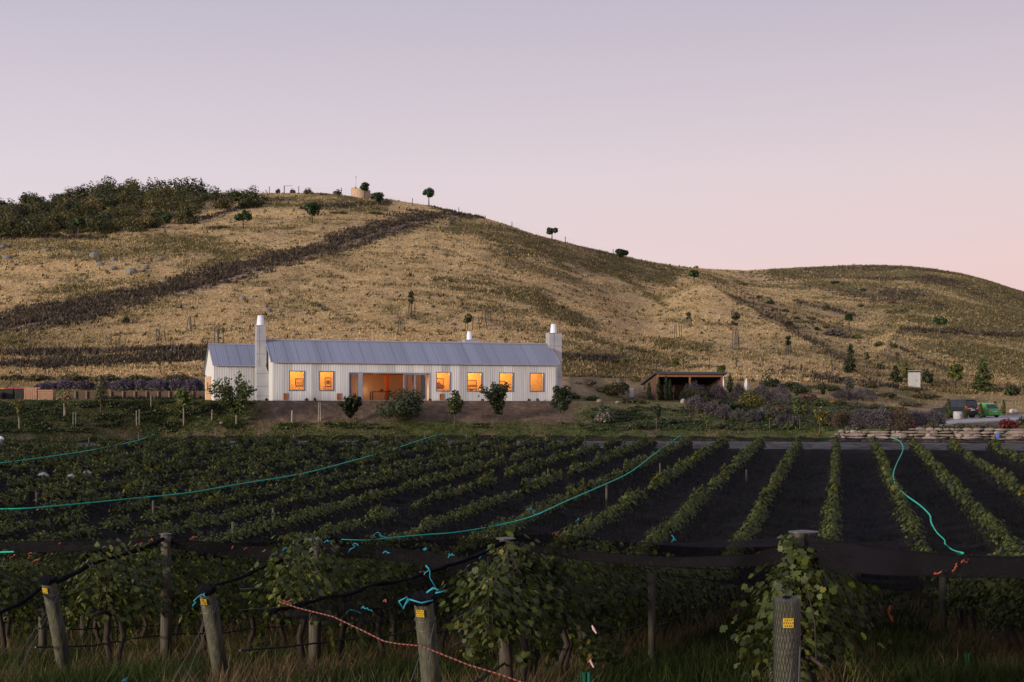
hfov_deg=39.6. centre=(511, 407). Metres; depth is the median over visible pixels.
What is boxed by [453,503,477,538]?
grapevine
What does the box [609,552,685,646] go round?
grapevine
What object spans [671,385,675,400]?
sapling
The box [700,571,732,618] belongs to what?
grapevine
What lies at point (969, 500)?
grapevine
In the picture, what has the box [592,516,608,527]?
grapevine
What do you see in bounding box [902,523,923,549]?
grapevine
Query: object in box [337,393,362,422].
fruit tree
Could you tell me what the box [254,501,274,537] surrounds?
grapevine
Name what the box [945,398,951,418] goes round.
cypress
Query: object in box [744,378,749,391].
garden obelisk
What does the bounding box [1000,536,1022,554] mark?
grapevine
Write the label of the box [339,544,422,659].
grapevine
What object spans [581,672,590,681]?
shade cloth
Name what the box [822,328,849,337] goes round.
rubble heap
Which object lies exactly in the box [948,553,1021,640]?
grapevine
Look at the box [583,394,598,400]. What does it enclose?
shrub
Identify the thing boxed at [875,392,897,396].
shrub
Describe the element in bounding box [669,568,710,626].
grapevine
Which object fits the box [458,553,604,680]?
grapevine
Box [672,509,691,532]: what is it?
grapevine
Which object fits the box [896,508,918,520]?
grapevine
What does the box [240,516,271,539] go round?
grapevine
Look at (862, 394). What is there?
lavender
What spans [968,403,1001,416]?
hatchback car
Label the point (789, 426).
shrub
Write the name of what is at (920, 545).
grapevine
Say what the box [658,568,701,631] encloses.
grapevine
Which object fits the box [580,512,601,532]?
grapevine
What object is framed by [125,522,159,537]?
grapevine
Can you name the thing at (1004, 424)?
shrub
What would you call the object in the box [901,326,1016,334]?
wire fence
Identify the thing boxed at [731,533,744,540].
grapevine
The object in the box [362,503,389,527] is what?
grapevine
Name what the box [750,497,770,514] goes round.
grapevine
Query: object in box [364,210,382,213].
bush
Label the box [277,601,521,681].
rope
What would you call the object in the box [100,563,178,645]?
grapevine
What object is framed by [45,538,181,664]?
grapevine
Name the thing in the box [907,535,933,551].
grapevine
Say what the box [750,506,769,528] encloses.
grapevine
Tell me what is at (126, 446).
bird net
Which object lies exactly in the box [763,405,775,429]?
fruit tree
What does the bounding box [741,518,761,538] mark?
grapevine
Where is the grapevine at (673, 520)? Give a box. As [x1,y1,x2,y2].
[663,517,684,535]
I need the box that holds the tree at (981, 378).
[971,357,998,390]
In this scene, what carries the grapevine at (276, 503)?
on the vineyard ground at (896, 600)
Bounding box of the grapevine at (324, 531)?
[314,522,338,539]
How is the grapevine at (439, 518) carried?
on the vineyard ground at (896, 600)
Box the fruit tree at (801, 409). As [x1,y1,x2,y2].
[792,396,808,427]
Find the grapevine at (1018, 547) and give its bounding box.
[1012,541,1023,553]
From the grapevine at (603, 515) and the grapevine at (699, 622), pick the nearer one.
the grapevine at (699, 622)
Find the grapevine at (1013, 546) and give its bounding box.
[999,537,1017,553]
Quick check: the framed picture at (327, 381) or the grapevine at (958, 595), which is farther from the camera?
the framed picture at (327, 381)
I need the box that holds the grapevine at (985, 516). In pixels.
[973,512,995,550]
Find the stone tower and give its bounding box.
[351,187,370,197]
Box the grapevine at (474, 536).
[467,529,494,538]
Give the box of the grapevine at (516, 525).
[508,516,525,534]
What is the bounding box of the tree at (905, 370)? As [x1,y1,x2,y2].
[898,360,915,379]
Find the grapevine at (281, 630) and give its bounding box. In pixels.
[244,564,323,649]
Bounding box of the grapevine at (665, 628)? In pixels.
[634,566,705,644]
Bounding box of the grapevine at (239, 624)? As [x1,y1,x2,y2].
[219,568,261,634]
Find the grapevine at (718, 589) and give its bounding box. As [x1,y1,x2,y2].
[691,570,730,617]
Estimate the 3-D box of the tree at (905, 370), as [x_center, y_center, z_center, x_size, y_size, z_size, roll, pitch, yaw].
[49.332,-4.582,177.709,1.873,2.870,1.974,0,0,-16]
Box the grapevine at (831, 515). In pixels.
[818,513,842,533]
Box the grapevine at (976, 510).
[967,503,988,541]
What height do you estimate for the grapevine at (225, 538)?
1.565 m
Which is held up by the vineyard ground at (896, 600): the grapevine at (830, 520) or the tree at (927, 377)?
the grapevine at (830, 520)
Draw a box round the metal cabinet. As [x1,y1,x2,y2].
[629,388,633,397]
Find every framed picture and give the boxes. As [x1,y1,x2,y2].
[295,378,302,385]
[325,377,330,386]
[437,378,443,388]
[468,380,476,388]
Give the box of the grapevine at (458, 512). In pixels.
[449,509,467,538]
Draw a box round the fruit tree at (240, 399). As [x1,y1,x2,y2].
[203,371,256,425]
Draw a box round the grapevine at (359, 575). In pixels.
[272,542,403,667]
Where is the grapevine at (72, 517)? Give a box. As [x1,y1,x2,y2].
[57,506,88,539]
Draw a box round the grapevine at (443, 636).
[414,568,474,650]
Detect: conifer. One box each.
[843,343,856,372]
[888,365,902,381]
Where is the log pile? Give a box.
[56,391,75,399]
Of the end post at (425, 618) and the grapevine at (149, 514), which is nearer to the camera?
the end post at (425, 618)
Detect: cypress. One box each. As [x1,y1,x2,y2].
[646,382,651,399]
[656,378,661,400]
[663,375,668,400]
[667,379,671,400]
[726,375,733,391]
[794,383,799,395]
[820,382,825,393]
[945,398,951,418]
[963,408,967,418]
[978,403,983,417]
[1002,399,1006,414]
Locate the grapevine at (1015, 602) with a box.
[974,552,1023,640]
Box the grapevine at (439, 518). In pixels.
[432,515,448,538]
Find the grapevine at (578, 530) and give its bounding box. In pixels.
[569,523,585,537]
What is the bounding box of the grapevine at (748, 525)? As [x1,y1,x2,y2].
[732,522,755,539]
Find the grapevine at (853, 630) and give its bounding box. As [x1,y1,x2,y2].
[752,567,882,632]
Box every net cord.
[0,433,154,463]
[0,433,442,509]
[341,435,680,539]
[892,438,963,553]
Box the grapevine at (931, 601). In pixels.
[917,550,936,608]
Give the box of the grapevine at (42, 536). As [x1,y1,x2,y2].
[27,530,53,553]
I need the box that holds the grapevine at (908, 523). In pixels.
[900,514,926,535]
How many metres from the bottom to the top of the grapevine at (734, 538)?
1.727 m
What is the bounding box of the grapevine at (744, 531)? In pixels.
[731,525,752,539]
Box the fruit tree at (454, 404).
[445,389,464,425]
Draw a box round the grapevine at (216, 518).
[206,513,235,525]
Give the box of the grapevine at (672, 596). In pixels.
[641,552,693,632]
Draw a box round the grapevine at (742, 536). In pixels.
[732,530,749,540]
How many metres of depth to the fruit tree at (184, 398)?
111.57 m
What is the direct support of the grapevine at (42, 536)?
on the vineyard ground at (896, 600)
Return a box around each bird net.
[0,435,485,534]
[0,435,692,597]
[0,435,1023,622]
[0,436,247,462]
[804,437,1023,578]
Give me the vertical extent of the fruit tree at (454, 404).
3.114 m
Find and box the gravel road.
[186,441,1023,449]
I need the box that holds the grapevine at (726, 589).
[716,570,739,616]
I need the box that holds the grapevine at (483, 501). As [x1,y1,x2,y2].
[473,495,492,510]
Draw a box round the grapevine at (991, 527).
[977,523,1005,548]
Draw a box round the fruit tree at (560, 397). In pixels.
[550,385,572,426]
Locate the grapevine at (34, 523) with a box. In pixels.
[17,517,56,529]
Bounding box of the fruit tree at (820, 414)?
[812,406,829,433]
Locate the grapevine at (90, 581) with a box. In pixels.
[61,552,101,627]
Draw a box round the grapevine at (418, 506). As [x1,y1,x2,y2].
[409,498,429,526]
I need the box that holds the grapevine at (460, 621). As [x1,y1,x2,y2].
[436,571,494,648]
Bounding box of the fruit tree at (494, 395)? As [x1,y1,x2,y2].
[478,381,510,420]
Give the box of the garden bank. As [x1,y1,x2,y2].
[0,376,1023,442]
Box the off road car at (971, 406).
[932,399,978,417]
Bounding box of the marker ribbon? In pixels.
[887,605,893,621]
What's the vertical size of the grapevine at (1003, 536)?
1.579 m
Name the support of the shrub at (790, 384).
on the garden bank
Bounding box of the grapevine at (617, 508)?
[611,503,623,534]
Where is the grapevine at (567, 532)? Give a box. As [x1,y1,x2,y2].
[559,524,577,537]
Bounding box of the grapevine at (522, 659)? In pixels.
[459,541,570,681]
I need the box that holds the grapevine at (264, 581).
[196,560,293,654]
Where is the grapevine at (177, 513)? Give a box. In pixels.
[156,504,183,525]
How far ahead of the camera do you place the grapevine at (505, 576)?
12.48 m
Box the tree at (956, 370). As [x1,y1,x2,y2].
[945,363,963,386]
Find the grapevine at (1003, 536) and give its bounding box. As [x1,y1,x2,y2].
[992,528,1014,548]
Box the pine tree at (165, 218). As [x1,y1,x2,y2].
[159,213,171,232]
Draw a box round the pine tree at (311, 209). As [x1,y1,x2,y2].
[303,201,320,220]
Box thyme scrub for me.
[0,198,1023,387]
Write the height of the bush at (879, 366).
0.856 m
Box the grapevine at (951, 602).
[947,554,980,633]
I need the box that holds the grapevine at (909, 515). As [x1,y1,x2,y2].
[900,512,924,536]
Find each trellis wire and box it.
[35,586,235,610]
[243,586,326,609]
[451,589,588,646]
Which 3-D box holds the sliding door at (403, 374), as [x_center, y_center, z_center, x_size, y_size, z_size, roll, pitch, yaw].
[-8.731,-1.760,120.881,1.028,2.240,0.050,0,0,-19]
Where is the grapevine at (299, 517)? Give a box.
[283,507,310,529]
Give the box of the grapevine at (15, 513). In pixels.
[0,507,32,525]
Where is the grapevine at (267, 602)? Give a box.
[249,566,279,631]
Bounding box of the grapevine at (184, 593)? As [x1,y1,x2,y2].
[112,540,230,655]
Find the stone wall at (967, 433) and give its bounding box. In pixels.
[831,427,1023,442]
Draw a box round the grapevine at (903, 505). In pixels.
[893,499,909,533]
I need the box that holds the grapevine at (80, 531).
[62,521,98,539]
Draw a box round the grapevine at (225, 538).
[210,529,241,543]
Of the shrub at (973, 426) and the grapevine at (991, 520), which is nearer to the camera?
the grapevine at (991, 520)
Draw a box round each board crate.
[24,387,39,399]
[38,390,55,399]
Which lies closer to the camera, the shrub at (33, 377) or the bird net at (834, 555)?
the bird net at (834, 555)
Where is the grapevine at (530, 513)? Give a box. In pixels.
[521,502,542,524]
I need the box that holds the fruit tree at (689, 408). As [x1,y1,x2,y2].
[687,404,692,417]
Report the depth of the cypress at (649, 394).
141.50 m
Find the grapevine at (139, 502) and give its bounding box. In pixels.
[130,495,155,521]
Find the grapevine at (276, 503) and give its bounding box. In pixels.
[263,499,285,518]
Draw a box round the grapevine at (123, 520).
[100,512,133,534]
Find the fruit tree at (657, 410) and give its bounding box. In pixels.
[652,403,661,429]
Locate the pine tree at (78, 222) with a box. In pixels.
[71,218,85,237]
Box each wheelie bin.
[0,388,4,398]
[4,388,14,398]
[14,388,23,399]
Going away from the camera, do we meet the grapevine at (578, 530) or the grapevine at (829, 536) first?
the grapevine at (829, 536)
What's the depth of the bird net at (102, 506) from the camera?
74.15 m
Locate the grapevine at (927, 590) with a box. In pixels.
[919,581,938,608]
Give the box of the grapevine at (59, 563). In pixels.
[2,552,96,650]
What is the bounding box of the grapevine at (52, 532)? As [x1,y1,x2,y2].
[39,530,75,540]
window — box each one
[289,371,304,390]
[319,371,333,390]
[436,372,449,390]
[467,372,481,390]
[499,372,512,391]
[530,373,543,391]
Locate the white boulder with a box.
[1009,409,1016,413]
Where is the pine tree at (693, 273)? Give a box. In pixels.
[688,269,698,279]
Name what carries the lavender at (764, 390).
on the garden bank
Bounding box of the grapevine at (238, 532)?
[223,521,255,540]
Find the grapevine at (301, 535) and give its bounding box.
[291,532,308,539]
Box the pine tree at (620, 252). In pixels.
[614,248,628,257]
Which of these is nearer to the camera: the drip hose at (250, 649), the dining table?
the drip hose at (250, 649)
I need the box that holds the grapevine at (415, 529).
[407,526,425,539]
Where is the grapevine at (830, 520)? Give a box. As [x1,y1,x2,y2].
[818,517,841,536]
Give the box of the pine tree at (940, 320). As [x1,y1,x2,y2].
[933,317,947,336]
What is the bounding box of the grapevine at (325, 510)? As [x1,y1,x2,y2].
[314,501,337,522]
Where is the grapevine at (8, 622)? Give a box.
[0,553,47,639]
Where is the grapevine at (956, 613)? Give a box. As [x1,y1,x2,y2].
[934,552,979,628]
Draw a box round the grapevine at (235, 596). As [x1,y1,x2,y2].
[156,552,271,657]
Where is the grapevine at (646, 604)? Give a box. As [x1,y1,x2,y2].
[589,551,676,649]
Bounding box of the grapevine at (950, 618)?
[930,587,970,624]
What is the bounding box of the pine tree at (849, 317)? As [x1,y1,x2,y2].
[844,313,852,330]
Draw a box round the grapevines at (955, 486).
[0,431,1023,528]
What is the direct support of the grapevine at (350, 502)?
on the vineyard ground at (896, 600)
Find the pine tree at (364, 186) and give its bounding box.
[359,182,369,197]
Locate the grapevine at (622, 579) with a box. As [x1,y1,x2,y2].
[567,538,650,657]
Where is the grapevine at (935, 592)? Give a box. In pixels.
[923,581,948,620]
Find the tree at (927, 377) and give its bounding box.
[922,368,933,383]
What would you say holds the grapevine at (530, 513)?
on the vineyard ground at (896, 600)
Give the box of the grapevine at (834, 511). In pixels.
[820,510,843,530]
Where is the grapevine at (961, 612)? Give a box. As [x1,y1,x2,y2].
[938,553,970,631]
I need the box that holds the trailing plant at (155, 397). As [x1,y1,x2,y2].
[149,395,160,399]
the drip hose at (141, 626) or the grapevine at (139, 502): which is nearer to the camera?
the drip hose at (141, 626)
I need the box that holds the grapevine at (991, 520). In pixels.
[978,514,1000,549]
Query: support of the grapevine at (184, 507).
on the vineyard ground at (896, 600)
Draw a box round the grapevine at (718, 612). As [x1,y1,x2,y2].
[678,569,720,627]
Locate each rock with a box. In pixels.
[3,255,11,259]
[89,252,100,257]
[96,262,104,265]
[126,268,137,273]
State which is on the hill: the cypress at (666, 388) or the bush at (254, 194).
the bush at (254, 194)
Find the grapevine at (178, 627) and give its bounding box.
[133,566,208,645]
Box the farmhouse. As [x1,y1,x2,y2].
[203,315,561,400]
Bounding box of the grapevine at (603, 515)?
[596,510,615,523]
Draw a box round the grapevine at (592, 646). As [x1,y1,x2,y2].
[550,556,649,672]
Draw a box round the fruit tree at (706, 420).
[702,416,709,428]
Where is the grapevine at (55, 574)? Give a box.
[12,561,92,636]
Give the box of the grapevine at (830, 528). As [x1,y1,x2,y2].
[822,523,843,540]
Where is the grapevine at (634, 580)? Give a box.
[582,563,670,650]
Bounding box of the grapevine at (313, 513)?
[302,506,324,530]
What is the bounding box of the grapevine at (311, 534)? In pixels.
[303,530,329,539]
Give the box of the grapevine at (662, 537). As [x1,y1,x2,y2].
[648,523,671,568]
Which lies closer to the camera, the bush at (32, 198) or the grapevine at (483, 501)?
the grapevine at (483, 501)
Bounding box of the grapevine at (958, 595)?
[940,553,994,634]
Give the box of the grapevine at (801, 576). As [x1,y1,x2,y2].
[769,534,849,681]
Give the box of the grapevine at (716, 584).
[685,570,730,621]
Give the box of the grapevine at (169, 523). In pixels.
[151,520,178,538]
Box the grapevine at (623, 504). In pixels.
[616,496,632,519]
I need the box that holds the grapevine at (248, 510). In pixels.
[233,499,262,518]
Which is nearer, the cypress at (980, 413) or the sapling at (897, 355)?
the cypress at (980, 413)
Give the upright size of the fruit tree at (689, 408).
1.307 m
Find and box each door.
[206,376,210,399]
[350,373,357,395]
[403,374,414,394]
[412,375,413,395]
[415,374,426,399]
[911,375,916,386]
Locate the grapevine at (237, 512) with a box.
[216,505,245,528]
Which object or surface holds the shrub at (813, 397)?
on the garden bank
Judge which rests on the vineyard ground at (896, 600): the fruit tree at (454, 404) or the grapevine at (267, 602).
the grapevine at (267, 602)
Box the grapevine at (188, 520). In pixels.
[166,518,200,534]
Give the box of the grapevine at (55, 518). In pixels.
[40,512,68,528]
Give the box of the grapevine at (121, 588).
[90,551,154,669]
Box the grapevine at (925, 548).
[912,546,933,595]
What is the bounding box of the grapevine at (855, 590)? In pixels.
[742,565,884,662]
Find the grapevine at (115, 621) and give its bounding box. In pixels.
[95,559,134,629]
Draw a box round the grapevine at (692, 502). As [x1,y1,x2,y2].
[680,495,702,533]
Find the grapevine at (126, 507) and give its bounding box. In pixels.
[108,497,140,524]
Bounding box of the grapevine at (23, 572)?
[1,553,36,625]
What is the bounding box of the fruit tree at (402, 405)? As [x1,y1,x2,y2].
[376,388,424,421]
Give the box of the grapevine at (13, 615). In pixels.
[12,561,72,619]
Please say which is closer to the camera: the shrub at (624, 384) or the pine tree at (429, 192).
the shrub at (624, 384)
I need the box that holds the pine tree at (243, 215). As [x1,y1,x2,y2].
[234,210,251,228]
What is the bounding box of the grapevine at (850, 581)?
[731,533,891,676]
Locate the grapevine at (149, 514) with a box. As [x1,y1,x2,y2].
[140,504,172,529]
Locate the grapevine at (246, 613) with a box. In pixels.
[179,562,249,625]
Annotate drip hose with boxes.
[4,609,231,622]
[35,616,413,647]
[37,617,262,629]
[239,626,462,650]
[473,618,676,681]
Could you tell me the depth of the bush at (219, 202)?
270.15 m
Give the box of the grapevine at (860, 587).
[754,570,872,621]
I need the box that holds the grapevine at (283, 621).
[278,567,363,626]
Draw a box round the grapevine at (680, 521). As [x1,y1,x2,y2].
[673,515,688,537]
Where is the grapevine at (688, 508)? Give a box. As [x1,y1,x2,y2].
[679,499,699,537]
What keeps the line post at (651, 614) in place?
on the vineyard ground at (896, 600)
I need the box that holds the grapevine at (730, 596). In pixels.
[728,586,743,608]
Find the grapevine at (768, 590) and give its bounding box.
[750,566,882,655]
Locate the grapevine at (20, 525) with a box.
[0,520,27,538]
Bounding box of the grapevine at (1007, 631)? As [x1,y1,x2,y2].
[970,546,1023,651]
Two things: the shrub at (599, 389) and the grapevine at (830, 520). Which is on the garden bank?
the shrub at (599, 389)
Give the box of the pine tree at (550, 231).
[546,227,557,239]
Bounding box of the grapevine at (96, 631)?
[58,569,140,643]
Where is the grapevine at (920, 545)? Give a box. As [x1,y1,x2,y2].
[912,539,930,589]
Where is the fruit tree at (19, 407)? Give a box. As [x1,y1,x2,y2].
[12,395,25,428]
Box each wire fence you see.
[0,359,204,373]
[269,186,613,255]
[565,355,832,369]
[699,275,846,360]
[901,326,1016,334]
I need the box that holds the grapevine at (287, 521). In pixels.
[269,516,297,537]
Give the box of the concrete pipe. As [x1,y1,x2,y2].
[953,411,962,418]
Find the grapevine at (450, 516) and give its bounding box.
[438,510,458,538]
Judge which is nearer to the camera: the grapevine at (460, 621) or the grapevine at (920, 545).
the grapevine at (460, 621)
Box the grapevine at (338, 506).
[323,499,348,528]
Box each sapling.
[121,317,129,324]
[408,290,414,317]
[463,313,471,329]
[620,358,628,363]
[671,358,679,369]
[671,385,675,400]
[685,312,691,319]
[716,365,726,389]
[731,311,740,349]
[784,335,790,354]
[864,352,869,366]
[894,352,899,360]
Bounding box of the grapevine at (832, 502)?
[821,497,841,513]
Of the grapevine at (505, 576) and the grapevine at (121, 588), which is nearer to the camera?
the grapevine at (505, 576)
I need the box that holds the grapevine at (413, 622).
[385,566,423,627]
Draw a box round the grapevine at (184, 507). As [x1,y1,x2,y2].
[172,500,199,517]
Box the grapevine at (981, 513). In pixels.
[972,509,986,547]
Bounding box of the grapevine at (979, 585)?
[960,552,1023,645]
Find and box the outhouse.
[907,370,920,387]
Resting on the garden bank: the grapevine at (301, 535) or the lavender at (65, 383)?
the lavender at (65, 383)
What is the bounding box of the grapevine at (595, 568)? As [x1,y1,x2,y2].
[546,559,634,664]
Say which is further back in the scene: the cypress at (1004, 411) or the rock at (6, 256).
the rock at (6, 256)
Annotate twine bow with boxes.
[398,570,445,608]
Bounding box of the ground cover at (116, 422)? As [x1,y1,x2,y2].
[0,398,934,433]
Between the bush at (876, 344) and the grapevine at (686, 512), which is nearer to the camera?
the grapevine at (686, 512)
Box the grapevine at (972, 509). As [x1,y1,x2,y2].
[966,501,985,531]
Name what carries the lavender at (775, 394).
on the garden bank
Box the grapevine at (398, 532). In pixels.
[388,530,417,540]
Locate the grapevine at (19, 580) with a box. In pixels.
[0,538,64,654]
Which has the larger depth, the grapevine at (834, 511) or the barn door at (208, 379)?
the barn door at (208, 379)
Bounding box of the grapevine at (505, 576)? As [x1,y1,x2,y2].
[432,527,577,681]
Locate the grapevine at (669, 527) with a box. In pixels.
[654,516,683,536]
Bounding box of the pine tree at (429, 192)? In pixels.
[422,187,434,205]
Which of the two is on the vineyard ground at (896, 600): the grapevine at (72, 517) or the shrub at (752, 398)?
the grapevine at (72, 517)
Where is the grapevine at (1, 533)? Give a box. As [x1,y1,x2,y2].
[0,524,8,536]
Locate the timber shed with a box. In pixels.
[640,372,726,399]
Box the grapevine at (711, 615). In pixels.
[669,568,714,625]
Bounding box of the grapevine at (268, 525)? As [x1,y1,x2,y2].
[255,511,286,540]
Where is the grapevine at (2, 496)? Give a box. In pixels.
[0,493,13,524]
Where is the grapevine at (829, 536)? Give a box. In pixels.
[823,533,842,540]
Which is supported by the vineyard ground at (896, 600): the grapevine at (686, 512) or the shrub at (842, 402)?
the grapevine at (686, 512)
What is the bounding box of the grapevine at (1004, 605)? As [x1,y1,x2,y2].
[966,547,1023,658]
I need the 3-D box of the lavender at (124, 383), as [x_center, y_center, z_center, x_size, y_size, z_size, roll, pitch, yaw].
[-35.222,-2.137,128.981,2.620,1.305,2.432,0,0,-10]
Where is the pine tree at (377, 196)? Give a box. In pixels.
[370,192,383,207]
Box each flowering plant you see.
[921,423,940,427]
[949,422,969,427]
[976,422,997,427]
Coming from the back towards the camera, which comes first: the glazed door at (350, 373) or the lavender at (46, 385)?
the lavender at (46, 385)
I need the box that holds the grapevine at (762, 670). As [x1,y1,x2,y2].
[719,562,892,681]
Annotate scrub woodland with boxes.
[0,175,208,237]
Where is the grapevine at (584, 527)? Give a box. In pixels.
[572,520,595,537]
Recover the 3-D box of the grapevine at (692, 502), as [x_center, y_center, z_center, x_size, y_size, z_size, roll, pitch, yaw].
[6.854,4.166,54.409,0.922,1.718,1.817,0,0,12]
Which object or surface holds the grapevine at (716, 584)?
on the vineyard ground at (896, 600)
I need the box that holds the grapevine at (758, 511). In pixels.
[748,509,767,538]
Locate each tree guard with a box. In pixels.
[110,335,126,348]
[155,328,165,342]
[171,341,178,351]
[186,316,195,331]
[214,328,223,343]
[398,318,404,331]
[407,302,411,318]
[465,315,487,329]
[481,309,490,322]
[674,325,681,337]
[732,330,739,350]
[784,342,791,355]
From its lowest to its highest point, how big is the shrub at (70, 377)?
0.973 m
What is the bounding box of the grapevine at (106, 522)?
[86,520,119,539]
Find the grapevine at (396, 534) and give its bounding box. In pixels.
[386,532,400,540]
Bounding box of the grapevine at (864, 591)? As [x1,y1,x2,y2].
[760,585,866,617]
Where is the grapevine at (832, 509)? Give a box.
[823,507,841,520]
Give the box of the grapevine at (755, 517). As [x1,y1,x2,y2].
[744,511,765,527]
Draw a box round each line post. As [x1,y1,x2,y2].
[35,493,37,517]
[38,574,46,654]
[80,577,86,643]
[159,533,171,663]
[308,538,320,667]
[390,611,395,647]
[496,537,515,681]
[605,485,607,510]
[648,573,655,662]
[788,530,818,681]
[939,580,946,632]
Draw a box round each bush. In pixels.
[26,193,46,203]
[184,216,197,223]
[198,185,222,200]
[204,225,231,228]
[208,196,236,208]
[222,188,247,200]
[238,196,262,207]
[244,185,269,200]
[303,188,312,193]
[328,211,347,213]
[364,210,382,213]
[851,332,861,338]
[873,342,884,346]
[876,363,884,368]
[884,306,909,312]
[1004,384,1020,395]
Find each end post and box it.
[8,574,73,675]
[174,583,229,681]
[410,590,440,681]
[773,595,800,681]
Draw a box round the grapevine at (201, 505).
[191,499,213,509]
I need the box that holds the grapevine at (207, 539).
[192,529,222,542]
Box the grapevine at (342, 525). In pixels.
[332,521,352,533]
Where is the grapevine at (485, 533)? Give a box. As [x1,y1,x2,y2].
[475,524,497,538]
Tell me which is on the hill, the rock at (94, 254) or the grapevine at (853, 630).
the rock at (94, 254)
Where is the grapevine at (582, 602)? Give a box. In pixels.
[525,546,637,674]
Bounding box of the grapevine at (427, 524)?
[418,515,439,532]
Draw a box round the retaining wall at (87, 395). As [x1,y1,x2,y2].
[74,391,204,399]
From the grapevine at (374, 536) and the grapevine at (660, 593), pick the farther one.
the grapevine at (374, 536)
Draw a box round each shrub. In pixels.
[0,374,28,379]
[23,372,53,380]
[55,372,90,380]
[89,373,122,380]
[125,373,155,380]
[160,372,196,381]
[569,392,582,398]
[574,378,596,384]
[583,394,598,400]
[594,386,606,391]
[594,405,614,422]
[603,380,629,395]
[619,379,628,388]
[621,397,638,402]
[627,375,640,380]
[627,422,649,428]
[659,418,682,424]
[678,386,708,400]
[713,399,743,409]
[715,422,731,428]
[738,389,764,406]
[758,372,781,386]
[761,398,770,403]
[775,404,789,412]
[780,380,801,387]
[781,421,797,429]
[789,384,811,393]
[799,394,819,400]
[804,382,837,388]
[812,399,825,406]
[817,413,833,425]
[825,386,841,390]
[833,398,847,404]
[843,377,855,390]
[843,424,860,429]
[848,401,865,406]
[861,382,877,387]
[869,402,884,407]
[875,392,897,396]
[884,405,908,409]
[895,387,928,390]
[895,401,926,405]
[907,393,942,398]
[938,425,955,428]
[969,424,982,428]
[998,417,1018,428]
[1016,416,1023,424]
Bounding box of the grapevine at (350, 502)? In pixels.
[342,494,360,525]
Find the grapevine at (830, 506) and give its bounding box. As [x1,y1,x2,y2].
[820,503,838,519]
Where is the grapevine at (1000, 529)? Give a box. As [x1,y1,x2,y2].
[987,519,1013,548]
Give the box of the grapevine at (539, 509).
[531,500,550,526]
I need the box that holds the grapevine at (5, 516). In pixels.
[0,509,14,524]
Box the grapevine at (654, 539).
[640,526,660,542]
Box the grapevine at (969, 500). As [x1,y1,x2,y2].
[961,497,976,530]
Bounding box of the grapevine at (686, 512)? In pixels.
[678,508,694,533]
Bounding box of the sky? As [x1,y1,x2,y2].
[0,0,1023,290]
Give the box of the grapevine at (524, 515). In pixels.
[515,512,534,525]
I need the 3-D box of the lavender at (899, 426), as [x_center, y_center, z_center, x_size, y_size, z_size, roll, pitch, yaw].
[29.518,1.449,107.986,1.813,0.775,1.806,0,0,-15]
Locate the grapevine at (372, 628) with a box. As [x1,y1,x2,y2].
[358,570,400,633]
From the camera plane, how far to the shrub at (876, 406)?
150.44 m
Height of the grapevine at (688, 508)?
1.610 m
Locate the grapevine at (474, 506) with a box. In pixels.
[465,500,483,525]
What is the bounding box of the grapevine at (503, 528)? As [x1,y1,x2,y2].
[487,520,513,536]
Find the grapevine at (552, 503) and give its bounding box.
[540,493,566,527]
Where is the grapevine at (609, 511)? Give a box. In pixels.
[603,506,620,520]
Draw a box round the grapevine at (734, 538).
[728,534,736,592]
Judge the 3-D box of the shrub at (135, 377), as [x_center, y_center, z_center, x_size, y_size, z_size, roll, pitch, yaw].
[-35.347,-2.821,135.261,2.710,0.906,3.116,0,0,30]
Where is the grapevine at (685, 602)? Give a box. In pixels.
[643,555,709,637]
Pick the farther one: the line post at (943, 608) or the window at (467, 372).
the window at (467, 372)
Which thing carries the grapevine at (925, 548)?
on the vineyard ground at (896, 600)
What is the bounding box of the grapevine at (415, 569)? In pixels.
[375,563,454,655]
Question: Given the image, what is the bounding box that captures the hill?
[0,193,1023,393]
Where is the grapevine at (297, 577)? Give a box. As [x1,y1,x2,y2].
[239,532,371,671]
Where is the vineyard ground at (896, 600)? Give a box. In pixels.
[9,448,1023,681]
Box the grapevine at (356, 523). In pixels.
[337,517,365,528]
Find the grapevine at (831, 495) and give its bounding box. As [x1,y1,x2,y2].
[820,493,842,511]
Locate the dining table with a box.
[369,391,391,399]
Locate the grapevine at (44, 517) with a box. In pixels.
[35,497,67,521]
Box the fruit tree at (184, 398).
[174,388,193,425]
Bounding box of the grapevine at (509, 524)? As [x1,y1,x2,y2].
[492,515,520,535]
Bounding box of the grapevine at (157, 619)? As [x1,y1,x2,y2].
[148,608,160,624]
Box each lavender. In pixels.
[34,381,57,388]
[53,379,74,389]
[71,379,95,389]
[95,380,112,388]
[110,377,134,389]
[130,380,148,389]
[145,377,168,390]
[167,378,182,389]
[181,375,204,390]
[681,381,706,398]
[685,394,708,410]
[703,400,719,414]
[708,382,728,400]
[713,404,730,417]
[729,382,745,400]
[729,408,743,419]
[741,408,762,421]
[753,383,772,401]
[757,404,779,418]
[769,384,791,403]
[773,412,800,425]
[830,409,858,427]
[832,388,855,398]
[847,405,878,428]
[852,386,877,399]
[865,404,895,428]
[885,406,915,426]
[890,422,912,430]
[903,408,930,426]
[920,408,946,423]
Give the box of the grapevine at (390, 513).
[377,506,400,530]
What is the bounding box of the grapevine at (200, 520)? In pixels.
[185,510,219,528]
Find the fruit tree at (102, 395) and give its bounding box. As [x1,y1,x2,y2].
[94,374,108,413]
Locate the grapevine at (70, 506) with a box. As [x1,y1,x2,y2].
[56,498,80,513]
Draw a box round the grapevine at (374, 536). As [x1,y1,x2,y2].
[366,533,393,546]

